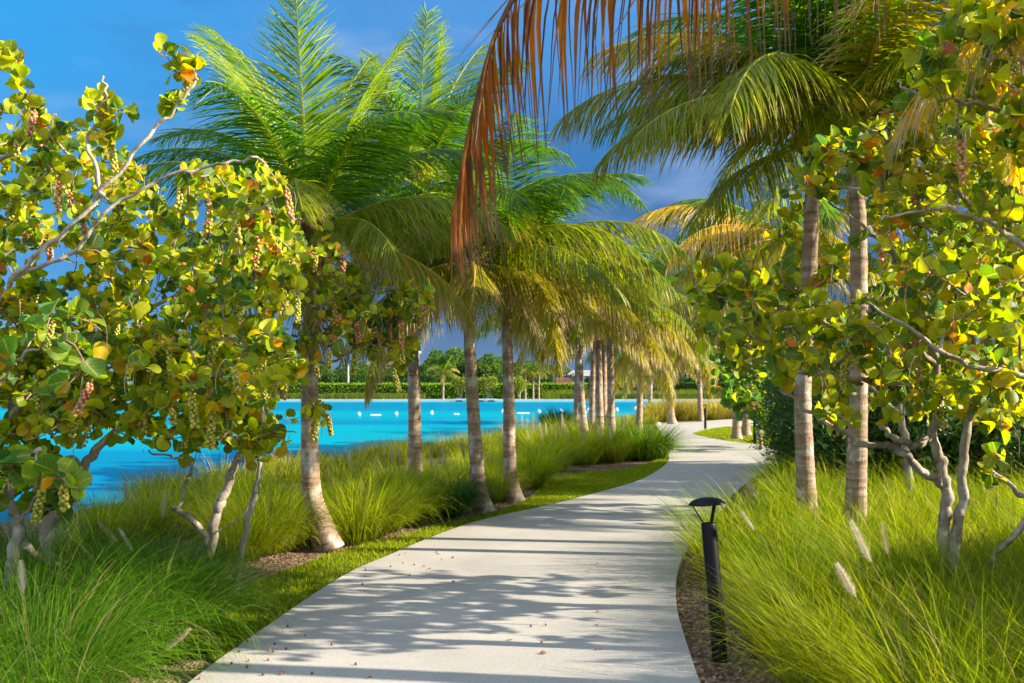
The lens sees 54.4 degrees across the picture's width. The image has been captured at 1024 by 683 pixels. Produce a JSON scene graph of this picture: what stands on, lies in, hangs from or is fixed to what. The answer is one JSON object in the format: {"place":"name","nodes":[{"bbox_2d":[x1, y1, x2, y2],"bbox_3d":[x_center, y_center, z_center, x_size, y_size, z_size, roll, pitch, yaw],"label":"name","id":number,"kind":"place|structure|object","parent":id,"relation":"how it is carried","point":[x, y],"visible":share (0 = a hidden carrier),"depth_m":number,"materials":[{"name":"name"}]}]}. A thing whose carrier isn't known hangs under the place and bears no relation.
{"place":"outdoors","nodes":[
{"label":"outdoors","id":0,"kind":"place"},
{"bbox_2d":[0,402,773,522],"bbox_3d":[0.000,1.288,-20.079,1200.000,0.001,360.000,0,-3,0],"label":"lake water","id":1,"kind":"structure","parent":0,"point":[346,419],"depth_m":48.02,"materials":[{"name":"liquid"}]},
{"bbox_2d":[201,430,668,660],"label":"lawn","id":2,"kind":"structure","parent":0,"point":[273,611],"depth_m":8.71,"materials":[{"name":"plant"}]},
{"bbox_2d":[115,388,756,398],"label":"bank grass","id":3,"kind":"structure","parent":0,"point":[567,394],"depth_m":153.23,"materials":[{"name":"plant"}]},
{"bbox_2d":[113,399,768,401],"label":"lake ledge","id":4,"kind":"object","parent":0,"point":[451,400],"depth_m":149.35,"materials":[{"name":"concrete"}]},
{"bbox_2d":[188,419,774,682],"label":"path","id":5,"kind":"structure","parent":0,"point":[514,575],"depth_m":7.82,"materials":[{"name":"concrete"}]},
{"bbox_2d":[0,422,1008,682],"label":"ground","id":6,"kind":"structure","parent":0,"point":[700,642],"depth_m":7.82,"materials":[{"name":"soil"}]},
{"bbox_2d":[16,560,30,645],"bbox_3d":[-2.520,1.550,5.142,0.106,0.847,0.067,1,-3,-25],"label":"grass plume","id":7,"kind":"object","parent":6,"relation":"on","point":[22,583],"depth_m":5.14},
{"bbox_2d":[0,556,84,682],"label":"grass tuft","id":8,"kind":"object","parent":6,"relation":"on","point":[1,629],"visible":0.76,"depth_m":4.79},
{"bbox_2d":[0,296,107,609],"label":"sea grape tree","id":9,"kind":"object","parent":6,"relation":"on","point":[27,464],"visible":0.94,"depth_m":6.23,"materials":[{"name":"green plant"}]},
{"bbox_2d":[0,511,130,623],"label":"grass tuft","id":10,"kind":"object","parent":6,"relation":"on","point":[66,559],"visible":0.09,"depth_m":7.47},
{"bbox_2d":[0,578,140,682],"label":"grass tuft","id":11,"kind":"object","parent":6,"relation":"on","point":[21,676],"visible":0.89,"depth_m":4.48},
{"bbox_2d":[0,492,145,564],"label":"grass tuft","id":12,"kind":"object","parent":6,"relation":"on","point":[4,539],"visible":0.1,"depth_m":8.61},
{"bbox_2d":[0,511,161,667],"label":"grass tuft","id":13,"kind":"object","parent":6,"relation":"on","point":[10,590],"visible":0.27,"depth_m":6.19,"materials":[{"name":"plant"}]},
{"bbox_2d":[58,478,163,546],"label":"grass tuft","id":14,"kind":"object","parent":6,"relation":"on","point":[103,510],"visible":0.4,"depth_m":10.95,"materials":[{"name":"plant"}]},
{"bbox_2d":[0,503,238,639],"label":"grass tuft","id":15,"kind":"object","parent":6,"relation":"on","point":[115,561],"visible":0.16,"depth_m":7.01,"materials":[{"name":"plant"}]},
{"bbox_2d":[1,491,240,579],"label":"grass tuft","id":16,"kind":"object","parent":6,"relation":"on","point":[102,540],"visible":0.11,"depth_m":8.25,"materials":[{"name":"plant"}]},
{"bbox_2d":[0,501,252,682],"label":"grass tuft","id":17,"kind":"object","parent":6,"relation":"on","point":[64,595],"visible":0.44,"depth_m":5.91,"materials":[{"name":"plant"}]},
{"bbox_2d":[71,475,194,541],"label":"grass tuft","id":18,"kind":"object","parent":6,"relation":"on","point":[149,520],"visible":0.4,"depth_m":11.20,"materials":[{"name":"plant"}]},
{"bbox_2d":[0,533,267,682],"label":"grass tuft","id":19,"kind":"object","parent":6,"relation":"on","point":[98,662],"visible":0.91,"depth_m":5.17,"materials":[{"name":"plant"}]},
{"bbox_2d":[0,33,309,567],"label":"sea grape tree","id":20,"kind":"object","parent":6,"relation":"on","point":[184,368],"visible":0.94,"depth_m":7.05,"materials":[{"name":"green plant"}]},
{"bbox_2d":[3,511,337,680],"bbox_3d":[-2.329,1.572,6.487,2.281,0.920,2.285,6,-3,-35],"label":"grass tuft","id":21,"kind":"object","parent":6,"relation":"on","point":[204,625],"visible":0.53,"depth_m":6.44,"materials":[{"name":"plant"}]},
{"bbox_2d":[118,475,234,538],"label":"grass tuft","id":22,"kind":"object","parent":6,"relation":"on","point":[186,503],"visible":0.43,"depth_m":11.44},
{"bbox_2d":[83,515,277,596],"bbox_3d":[-2.732,1.754,8.048,1.716,0.705,1.706,2,-2,44],"label":"grass tuft","id":23,"kind":"object","parent":6,"relation":"on","point":[192,552],"visible":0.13,"depth_m":8.22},
{"bbox_2d":[78,522,297,643],"bbox_3d":[-2.393,1.705,7.298,1.835,0.733,1.874,3,-4,0],"label":"grass tuft","id":24,"kind":"object","parent":6,"relation":"on","point":[218,571],"visible":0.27,"depth_m":7.34,"materials":[{"name":"plant"}]},
{"bbox_2d":[158,470,264,534],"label":"grass tuft","id":25,"kind":"object","parent":6,"relation":"on","point":[218,488],"visible":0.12,"depth_m":11.93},
{"bbox_2d":[148,393,295,592],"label":"sea grape tree","id":26,"kind":"object","parent":6,"relation":"on","point":[266,432],"visible":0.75,"depth_m":8.46,"materials":[{"name":"green plant"}]},
{"bbox_2d":[158,484,310,562],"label":"grass tuft","id":27,"kind":"object","parent":6,"relation":"on","point":[265,545],"visible":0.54,"depth_m":9.94,"materials":[{"name":"plant"}]},
{"bbox_2d":[197,458,296,500],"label":"grass tuft","id":28,"kind":"object","parent":6,"relation":"on","point":[264,479],"visible":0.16,"depth_m":13.62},
{"bbox_2d":[172,478,336,554],"bbox_3d":[-2.661,1.786,10.448,1.892,0.856,1.780,4,-8,-32],"label":"grass tuft","id":29,"kind":"object","parent":6,"relation":"on","point":[280,542],"visible":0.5,"depth_m":10.28,"materials":[{"name":"plant"}]},
{"bbox_2d":[186,468,327,532],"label":"grass tuft","id":30,"kind":"object","parent":6,"relation":"on","point":[269,488],"visible":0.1,"depth_m":11.05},
{"bbox_2d":[205,468,346,552],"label":"grass tuft","id":31,"kind":"object","parent":6,"relation":"on","point":[299,543],"visible":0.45,"depth_m":10.53,"materials":[{"name":"plant"}]},
{"bbox_2d":[248,467,360,524],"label":"grass tuft","id":32,"kind":"object","parent":6,"relation":"on","point":[299,489],"visible":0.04,"depth_m":12.21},
{"bbox_2d":[90,0,519,550],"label":"coconut palm","id":33,"kind":"object","parent":6,"relation":"on","point":[332,161],"visible":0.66,"depth_m":10.57,"materials":[{"name":"green plant"}]},
{"bbox_2d":[174,221,436,565],"bbox_3d":[-2.068,0.527,9.736,2.700,3.398,1.787,0,-3,0],"label":"sea grape tree","id":34,"kind":"object","parent":6,"relation":"on","point":[339,304],"visible":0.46,"depth_m":9.62,"materials":[{"name":"green plant"}]},
{"bbox_2d":[293,459,393,503],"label":"grass tuft","id":35,"kind":"object","parent":6,"relation":"on","point":[349,485],"visible":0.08,"depth_m":12.25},
{"bbox_2d":[276,462,428,544],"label":"grass tuft","id":36,"kind":"object","parent":6,"relation":"on","point":[364,527],"visible":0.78,"depth_m":10.96,"materials":[{"name":"plant"}]},
{"bbox_2d":[331,461,421,489],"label":"grass tuft","id":37,"kind":"object","parent":6,"relation":"on","point":[376,476],"visible":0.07,"depth_m":13.46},
{"bbox_2d":[321,468,435,537],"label":"grass tuft","id":38,"kind":"object","parent":6,"relation":"on","point":[391,520],"visible":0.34,"depth_m":11.47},
{"bbox_2d":[108,411,660,513],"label":"bank grass","id":39,"kind":"structure","parent":6,"relation":"on","point":[365,455],"depth_m":19.39,"materials":[{"name":"plant"}]},
{"bbox_2d":[328,461,440,532],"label":"grass tuft","id":40,"kind":"object","parent":6,"relation":"on","point":[400,521],"visible":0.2,"depth_m":12.00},
{"bbox_2d":[361,451,449,487],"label":"grass tuft","id":41,"kind":"object","parent":6,"relation":"on","point":[409,472],"visible":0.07,"depth_m":14.69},
{"bbox_2d":[344,459,473,527],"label":"grass tuft","id":42,"kind":"object","parent":6,"relation":"on","point":[414,521],"visible":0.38,"depth_m":12.47,"materials":[{"name":"plant"}]},
{"bbox_2d":[260,3,575,481],"bbox_3d":[-1.318,-1.300,15.162,4.636,7.521,4.804,0,-3,0],"label":"coconut palm","id":43,"kind":"object","parent":6,"relation":"on","point":[414,422],"visible":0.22,"depth_m":14.78,"materials":[{"name":"green plant"}]},
{"bbox_2d":[375,452,476,518],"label":"grass tuft","id":44,"kind":"object","parent":6,"relation":"on","point":[445,488],"visible":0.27,"depth_m":13.06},
{"bbox_2d":[407,449,499,491],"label":"grass tuft","id":45,"kind":"object","parent":6,"relation":"on","point":[458,468],"visible":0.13,"depth_m":15.44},
{"bbox_2d":[403,467,508,519],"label":"grass tuft","id":46,"kind":"object","parent":6,"relation":"on","point":[467,495],"visible":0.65,"depth_m":13.22,"materials":[{"name":"plant"}]},
{"bbox_2d":[421,453,512,504],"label":"grass tuft","id":47,"kind":"object","parent":6,"relation":"on","point":[487,474],"visible":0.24,"depth_m":14.59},
{"bbox_2d":[434,442,502,476],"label":"grass tuft","id":48,"kind":"object","parent":6,"relation":"on","point":[460,460],"visible":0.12,"depth_m":19.07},
{"bbox_2d":[292,151,660,513],"bbox_3d":[-0.604,-0.036,14.087,5.194,4.956,5.068,0,-3,0],"label":"coconut palm","id":49,"kind":"object","parent":6,"relation":"on","point":[543,247],"visible":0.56,"depth_m":13.51,"materials":[{"name":"green plant"}]},
{"bbox_2d":[442,443,533,476],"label":"grass tuft","id":50,"kind":"object","parent":6,"relation":"on","point":[496,465],"visible":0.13,"depth_m":16.65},
{"bbox_2d":[455,460,540,501],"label":"grass tuft","id":51,"kind":"object","parent":6,"relation":"on","point":[502,489],"visible":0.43,"depth_m":15.07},
{"bbox_2d":[465,455,546,489],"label":"grass tuft","id":52,"kind":"object","parent":6,"relation":"on","point":[519,476],"visible":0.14,"depth_m":16.15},
{"bbox_2d":[483,434,541,463],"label":"grass tuft","id":53,"kind":"object","parent":6,"relation":"on","point":[499,446],"visible":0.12,"depth_m":20.24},
{"bbox_2d":[350,113,691,502],"bbox_3d":[-0.082,-0.286,15.239,4.779,5.533,5.112,2,-4,-43],"label":"coconut palm","id":54,"kind":"object","parent":6,"relation":"on","point":[509,440],"visible":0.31,"depth_m":14.79,"materials":[{"name":"green plant"}]},
{"bbox_2d":[482,414,560,453],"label":"grass tuft","id":55,"kind":"object","parent":6,"relation":"on","point":[501,435],"visible":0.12,"depth_m":23.06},
{"bbox_2d":[487,442,576,488],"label":"grass tuft","id":56,"kind":"object","parent":6,"relation":"on","point":[546,475],"visible":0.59,"depth_m":17.02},
{"bbox_2d":[485,431,581,484],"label":"grass tuft","id":57,"kind":"object","parent":6,"relation":"on","point":[532,453],"visible":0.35,"depth_m":17.45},
{"bbox_2d":[484,413,582,453],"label":"grass tuft","id":58,"kind":"object","parent":6,"relation":"on","point":[530,430],"visible":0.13,"depth_m":22.71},
{"bbox_2d":[499,419,604,471],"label":"grass tuft","id":59,"kind":"object","parent":6,"relation":"on","point":[558,449],"visible":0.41,"depth_m":20.38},
{"bbox_2d":[538,405,572,425],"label":"grass tuft","id":60,"kind":"object","parent":6,"relation":"on","point":[552,415],"visible":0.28,"depth_m":37.76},
{"bbox_2d":[527,405,603,440],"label":"grass tuft","id":61,"kind":"object","parent":6,"relation":"on","point":[562,427],"visible":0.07,"depth_m":25.00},
{"bbox_2d":[475,246,678,443],"bbox_3d":[1.655,0.285,24.090,4.995,5.204,4.846,2,-3,-40],"label":"coconut palm","id":62,"kind":"object","parent":6,"relation":"on","point":[580,386],"visible":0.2,"depth_m":23.75,"materials":[{"name":"green plant"}]},
{"bbox_2d":[489,270,668,432],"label":"coconut palm","id":63,"kind":"object","parent":6,"relation":"on","point":[575,405],"visible":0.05,"depth_m":27.86,"materials":[{"name":"green plant"}]},
{"bbox_2d":[537,413,622,464],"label":"grass tuft","id":64,"kind":"object","parent":6,"relation":"on","point":[591,452],"visible":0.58,"depth_m":21.96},
{"bbox_2d":[513,306,679,431],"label":"coconut palm","id":65,"kind":"object","parent":6,"relation":"on","point":[592,393],"visible":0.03,"depth_m":30.89,"materials":[{"name":"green plant"}]},
{"bbox_2d":[512,265,691,439],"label":"coconut palm","id":66,"kind":"object","parent":6,"relation":"on","point":[657,350],"visible":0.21,"depth_m":24.57,"materials":[{"name":"green plant"}]},
{"bbox_2d":[529,302,688,429],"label":"coconut palm","id":67,"kind":"object","parent":6,"relation":"on","point":[604,362],"visible":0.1,"depth_m":30.91,"materials":[{"name":"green plant"}]},
{"bbox_2d":[572,420,651,462],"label":"grass tuft","id":68,"kind":"object","parent":6,"relation":"on","point":[619,455],"visible":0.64,"depth_m":22.70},
{"bbox_2d":[518,236,711,449],"bbox_3d":[2.396,0.282,24.440,5.068,5.181,5.183,0,-3,0],"label":"coconut palm","id":69,"kind":"object","parent":6,"relation":"on","point":[677,337],"visible":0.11,"depth_m":24.13,"materials":[{"name":"green plant"}]},
{"bbox_2d":[565,319,718,429],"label":"coconut palm","id":70,"kind":"object","parent":6,"relation":"on","point":[623,362],"visible":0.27,"depth_m":36.91,"materials":[{"name":"yellow plant"}]},
{"bbox_2d":[597,416,697,461],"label":"grass tuft","id":71,"kind":"object","parent":6,"relation":"on","point":[660,447],"visible":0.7,"depth_m":23.52,"materials":[{"name":"plant"}]},
{"bbox_2d":[614,347,696,403],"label":"coconut palm","id":72,"kind":"object","parent":6,"relation":"on","point":[625,383],"visible":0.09,"depth_m":58.94,"materials":[{"name":"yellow plant"}]},
{"bbox_2d":[616,315,725,423],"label":"coconut palm","id":73,"kind":"object","parent":6,"relation":"on","point":[671,415],"visible":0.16,"depth_m":45.84,"materials":[{"name":"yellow plant"}]},
{"bbox_2d":[632,396,741,421],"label":"straw grass","id":74,"kind":"structure","parent":6,"relation":"on","point":[683,409],"depth_m":50.85,"materials":[{"name":"plant"}]},
{"bbox_2d":[688,497,727,662],"bbox_3d":[1.297,1.528,6.416,0.238,1.043,0.238,-5,-4,19],"label":"bollard lamp","id":75,"kind":"object","parent":6,"relation":"on","point":[710,548],"visible":0.99,"depth_m":6.37,"materials":[{"name":"metal"}]},
{"bbox_2d":[440,0,1023,299],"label":"coconut palm","id":76,"kind":"object","parent":6,"relation":"on","point":[465,196],"visible":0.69,"depth_m":5.56,"materials":[{"name":"brown plant"}]},
{"bbox_2d":[709,330,789,449],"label":"sea grape tree","id":77,"kind":"object","parent":6,"relation":"on","point":[736,397],"visible":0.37,"depth_m":26.37,"materials":[{"name":"green plant"}]},
{"bbox_2d":[621,185,917,307],"bbox_3d":[5.097,-0.348,19.907,5.606,6.032,4.744,1,-3,-20],"label":"coconut palm","id":78,"kind":"object","parent":6,"relation":"on","point":[729,241],"visible":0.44,"depth_m":19.75,"materials":[{"name":"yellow plant"}]},
{"bbox_2d":[547,0,1021,537],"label":"coconut palm","id":79,"kind":"object","parent":6,"relation":"on","point":[805,82],"visible":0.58,"depth_m":9.61,"materials":[{"name":"green plant"}]},
{"bbox_2d":[587,0,1003,525],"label":"coconut palm","id":80,"kind":"object","parent":6,"relation":"on","point":[804,459],"visible":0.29,"depth_m":10.62,"materials":[{"name":"green plant"}]},
{"bbox_2d":[754,364,874,473],"bbox_3d":[5.369,1.264,17.376,2.230,2.739,2.235,0,-3,0],"label":"podocarpus shrub","id":81,"kind":"object","parent":6,"relation":"on","point":[771,431],"visible":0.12,"depth_m":17.32,"materials":[{"name":"green plant"}]},
{"bbox_2d":[744,293,885,464],"bbox_3d":[6.418,0.925,20.007,3.070,3.704,3.124,2,-4,-43],"label":"podocarpus shrub","id":82,"kind":"object","parent":6,"relation":"on","point":[763,437],"visible":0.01,"depth_m":20.09,"materials":[{"name":"green plant"}]},
{"bbox_2d":[765,338,879,473],"bbox_3d":[5.455,1.113,16.498,2.499,2.963,2.456,-1,-3,15],"label":"podocarpus shrub","id":83,"kind":"object","parent":6,"relation":"on","point":[788,413],"visible":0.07,"depth_m":16.54,"materials":[{"name":"green plant"}]},
{"bbox_2d":[683,102,1023,591],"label":"sea grape tree","id":84,"kind":"object","parent":6,"relation":"on","point":[726,276],"visible":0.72,"depth_m":6.93,"materials":[{"name":"green plant"}]},
{"bbox_2d":[794,401,945,491],"bbox_3d":[5.682,1.663,15.480,2.599,1.845,1.992,0,-3,0],"label":"broadleaf shrub","id":85,"kind":"object","parent":6,"relation":"on","point":[825,443],"visible":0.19,"depth_m":15.07,"materials":[{"name":"green plant"}]},
{"bbox_2d":[835,562,906,680],"bbox_3d":[1.840,1.512,4.936,0.074,0.945,0.074,-29,-2,-1],"label":"grass plume","id":86,"kind":"object","parent":6,"relation":"on","point":[842,574],"depth_m":4.95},
{"bbox_2d":[744,127,1023,500],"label":"sea grape tree","id":87,"kind":"object","parent":6,"relation":"on","point":[794,234],"visible":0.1,"depth_m":12.61,"materials":[{"name":"green plant"}]},
{"bbox_2d":[865,0,1023,570],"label":"sea grape tree","id":88,"kind":"object","parent":6,"relation":"on","point":[975,20],"visible":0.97,"depth_m":6.03,"materials":[{"name":"green plant"}]},
{"bbox_2d":[868,401,1023,492],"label":"broadleaf shrub","id":89,"kind":"object","parent":6,"relation":"on","point":[922,429],"visible":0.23,"depth_m":14.34,"materials":[{"name":"green plant"}]},
{"bbox_2d":[905,395,1020,470],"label":"broadleaf shrub","id":90,"kind":"object","parent":6,"relation":"on","point":[982,401],"depth_m":14.83,"materials":[{"name":"green plant"}]},
{"bbox_2d":[945,399,1023,496],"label":"broadleaf shrub","id":91,"kind":"object","parent":6,"relation":"on","point":[1012,441],"visible":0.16,"depth_m":13.73,"materials":[{"name":"green plant"}]},
{"bbox_2d":[0,0,1021,383],"label":"sky","id":92,"kind":"structure","parent":0,"point":[68,46],"materials":[{"name":"blue"}]},
{"bbox_2d":[666,419,724,422],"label":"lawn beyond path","id":93,"kind":"structure","parent":0,"point":[692,421],"depth_m":49.74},
{"bbox_2d":[662,334,723,421],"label":"coconut palm","id":94,"kind":"object","parent":93,"relation":"on","point":[700,415],"visible":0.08,"depth_m":49.73,"materials":[{"name":"yellow plant"}]},
{"bbox_2d":[693,425,776,446],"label":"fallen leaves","id":95,"kind":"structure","parent":0,"point":[725,435],"depth_m":35.54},
{"bbox_2d":[660,224,832,436],"bbox_3d":[8.236,-0.380,35.061,6.006,7.476,6.547,-3,-4,44],"label":"coconut palm","id":96,"kind":"object","parent":95,"relation":"on","point":[746,430],"visible":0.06,"depth_m":34.80,"materials":[{"name":"green plant"}]},
{"bbox_2d":[667,255,841,439],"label":"coconut palm","id":97,"kind":"object","parent":95,"relation":"on","point":[736,431],"visible":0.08,"depth_m":32.77,"materials":[{"name":"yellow plant"}]},
{"bbox_2d":[627,439,1023,682],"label":"tall grass","id":98,"kind":"structure","parent":0,"point":[820,623],"depth_m":6.77,"materials":[{"name":"plant"}]},
{"bbox_2d":[849,519,923,667],"bbox_3d":[1.998,1.391,5.242,0.078,0.997,0.076,-25,-2,-1],"label":"grass plume","id":99,"kind":"object","parent":98,"relation":"on","point":[861,544],"depth_m":5.26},
{"bbox_3d":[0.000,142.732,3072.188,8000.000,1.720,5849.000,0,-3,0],"label":"far ground","id":100,"kind":"structure","parent":0,"visible":0},
{"bbox_2d":[120,382,587,398],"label":"clipped hedge","id":101,"kind":"object","parent":100,"relation":"on","point":[430,390],"visible":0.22,"depth_m":164.79,"materials":[{"name":"plant"}]},
{"bbox_2d":[422,348,443,368],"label":"tree","id":102,"kind":"object","parent":100,"relation":"on","point":[432,358],"visible":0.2,"depth_m":203.37,"materials":[{"name":"green plant"}]},
{"bbox_2d":[426,356,459,398],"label":"coconut palm","id":103,"kind":"object","parent":100,"relation":"on","point":[447,368],"visible":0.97,"depth_m":157.60,"materials":[{"name":"green plant"}]},
{"bbox_2d":[437,347,464,377],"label":"tree","id":104,"kind":"object","parent":100,"relation":"on","point":[457,361],"visible":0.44,"depth_m":196.20,"materials":[{"name":"green plant"}]},
{"bbox_2d":[451,376,465,398],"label":"tree","id":105,"kind":"object","parent":100,"relation":"on","point":[461,381],"visible":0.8,"depth_m":154.62,"materials":[{"name":"green plant"}]},
{"bbox_2d":[477,375,499,398],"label":"tree","id":106,"kind":"object","parent":100,"relation":"on","point":[483,381],"visible":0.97,"depth_m":154.47,"materials":[{"name":"green plant"}]},
{"bbox_2d":[476,352,502,381],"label":"tree","id":107,"kind":"object","parent":100,"relation":"on","point":[487,366],"visible":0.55,"depth_m":193.66,"materials":[{"name":"green plant"}]},
{"bbox_2d":[298,373,740,384],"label":"undergrowth","id":108,"kind":"object","parent":100,"relation":"on","point":[341,378],"visible":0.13,"depth_m":183.85,"materials":[{"name":"plant"}]},
{"bbox_2d":[514,376,529,398],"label":"tree","id":109,"kind":"object","parent":100,"relation":"on","point":[519,381],"visible":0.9,"depth_m":154.18,"materials":[{"name":"green plant"}]},
{"bbox_2d":[513,361,540,398],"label":"coconut palm","id":110,"kind":"object","parent":100,"relation":"on","point":[521,373],"visible":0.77,"depth_m":156.62,"materials":[{"name":"green plant"}]},
{"bbox_2d":[588,381,759,392],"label":"clipped hedge","id":111,"kind":"object","parent":100,"relation":"on","point":[688,385],"visible":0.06,"depth_m":167.81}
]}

